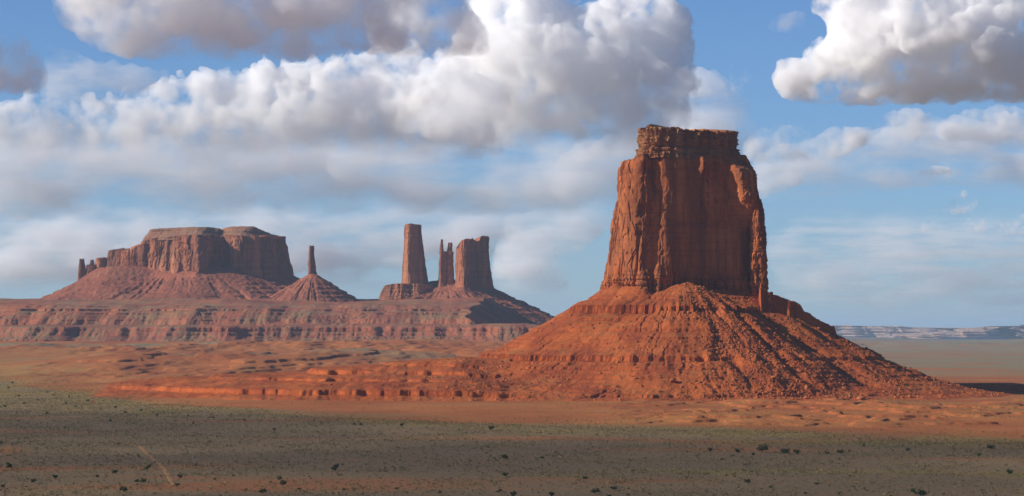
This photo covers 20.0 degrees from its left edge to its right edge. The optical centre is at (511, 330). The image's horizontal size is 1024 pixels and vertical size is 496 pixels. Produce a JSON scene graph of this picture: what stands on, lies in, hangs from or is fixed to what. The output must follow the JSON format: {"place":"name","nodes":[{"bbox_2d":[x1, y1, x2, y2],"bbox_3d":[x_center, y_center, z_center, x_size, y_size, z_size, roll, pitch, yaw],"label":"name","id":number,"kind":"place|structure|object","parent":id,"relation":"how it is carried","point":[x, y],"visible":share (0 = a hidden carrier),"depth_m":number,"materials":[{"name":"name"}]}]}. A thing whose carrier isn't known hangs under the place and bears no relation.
{"place":"outdoors","nodes":[
{"label":"outdoors","id":0,"kind":"place"},
{"bbox_2d":[138,445,173,484],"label":"dirt track","id":1,"kind":"structure","parent":0,"point":[168,477],"depth_m":1588.25,"materials":[{"name":"brown soil"}]},
{"bbox_2d":[0,298,539,341],"bbox_3d":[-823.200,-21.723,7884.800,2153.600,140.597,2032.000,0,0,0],"label":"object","id":2,"kind":"structure","parent":0,"point":[220,319],"depth_m":7230.08,"materials":[{"name":"brown stone"}]},
{"bbox_2d":[39,226,299,299],"bbox_3d":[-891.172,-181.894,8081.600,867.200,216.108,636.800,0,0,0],"label":"mesa","id":3,"kind":"structure","parent":2,"relation":"on","point":[243,262],"depth_m":7973.20,"materials":[{"name":"brown stone"}]},
{"bbox_2d":[269,245,360,301],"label":"rock spire","id":4,"kind":"object","parent":2,"relation":"on","point":[312,285],"visible":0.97,"depth_m":7814.90,"materials":[{"name":"brown stone"}]},
{"bbox_2d":[379,223,433,299],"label":"rock tower","id":5,"kind":"structure","parent":2,"relation":"on","point":[414,277],"depth_m":7987.15,"materials":[{"name":"brown stone"}]},
{"bbox_2d":[407,236,554,324],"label":"castle butte","id":6,"kind":"object","parent":2,"relation":"on","point":[473,276],"visible":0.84,"depth_m":7957.37,"materials":[{"name":"brown stone"}]},
{"bbox_2d":[438,239,454,286],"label":"twin spire","id":7,"kind":"structure","parent":6,"relation":"on","point":[446,270],"depth_m":7996.40,"materials":[{"name":"brown stone"}]},
{"bbox_2d":[0,338,1023,495],"bbox_3d":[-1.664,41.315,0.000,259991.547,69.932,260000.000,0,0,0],"label":"ground","id":8,"kind":"structure","parent":0,"point":[994,363],"depth_m":2172.08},
{"bbox_2d":[331,463,338,470],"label":"juniper bush","id":9,"kind":"object","parent":8,"relation":"on","point":[335,466],"visible":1,"depth_m":1553.52,"materials":[{"name":"green plant"}]},
{"bbox_2d":[0,397,1023,495],"bbox_3d":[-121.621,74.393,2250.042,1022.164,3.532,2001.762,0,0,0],"label":"sagebrush","id":10,"kind":"object","parent":8,"relation":"on","point":[542,472],"visible":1,"depth_m":1770.02,"materials":[{"name":"green plant"}]},
{"bbox_2d":[0,371,1023,475],"bbox_3d":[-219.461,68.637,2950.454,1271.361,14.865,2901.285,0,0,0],"label":"desert shrubs","id":11,"kind":"object","parent":8,"relation":"on","point":[437,421],"visible":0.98,"depth_m":2329.45,"materials":[{"name":"green plant"}]},
{"bbox_2d":[12,374,1023,440],"bbox_3d":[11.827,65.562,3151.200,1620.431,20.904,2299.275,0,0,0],"label":"desert shrubs","id":12,"kind":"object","parent":8,"relation":"on","point":[974,413],"depth_m":2676.97,"materials":[{"name":"green plant"}]},
{"bbox_2d":[92,124,1015,402],"bbox_3d":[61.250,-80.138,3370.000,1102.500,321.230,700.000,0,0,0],"label":"butte","id":13,"kind":"object","parent":8,"relation":"on","point":[688,206],"visible":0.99,"depth_m":3305.70,"materials":[{"name":"red stone"}]},
{"bbox_2d":[856,396,864,399],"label":"boulder","id":14,"kind":"object","parent":13,"relation":"on","point":[860,397],"visible":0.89,"depth_m":3134.01,"materials":[{"name":"stone"}]},
{"bbox_2d":[590,488,599,493],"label":"juniper bush","id":15,"kind":"object","parent":8,"relation":"on","point":[594,491],"visible":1,"depth_m":1346.54,"materials":[{"name":"green plant"}]},
{"bbox_2d":[420,282,1004,400],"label":"rubble","id":16,"kind":"object","parent":8,"relation":"on","point":[766,347],"visible":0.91,"depth_m":3223.10,"materials":[{"name":"stone"}]},
{"bbox_2d":[756,444,767,452],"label":"juniper bush","id":17,"kind":"object","parent":8,"relation":"on","point":[765,447],"visible":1,"depth_m":1783.60,"materials":[{"name":"green plant"}]},
{"bbox_2d":[780,448,790,453],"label":"juniper bush","id":18,"kind":"object","parent":8,"relation":"on","point":[785,450],"visible":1,"depth_m":1756.56,"materials":[{"name":"green plant"}]},
{"bbox_2d":[830,325,959,337],"bbox_3d":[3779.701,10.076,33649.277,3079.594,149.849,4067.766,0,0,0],"label":"distant mesa","id":19,"kind":"structure","parent":8,"relation":"on","point":[845,331],"depth_m":32295.96,"materials":[{"name":"stone"}]},
{"bbox_2d":[917,490,925,495],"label":"juniper bush","id":20,"kind":"object","parent":8,"relation":"on","point":[922,492],"visible":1,"depth_m":1308.29,"materials":[{"name":"green plant"}]},
{"bbox_2d":[892,325,1023,338],"bbox_3d":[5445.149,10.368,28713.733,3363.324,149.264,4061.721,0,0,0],"label":"distant mesa","id":21,"kind":"structure","parent":8,"relation":"on","point":[1002,332],"depth_m":27384.24,"materials":[{"name":"stone"}]},
{"bbox_2d":[0,0,1023,327],"label":"sky","id":22,"kind":"structure","parent":0,"point":[883,140],"materials":[{"name":"blue"}]}
]}

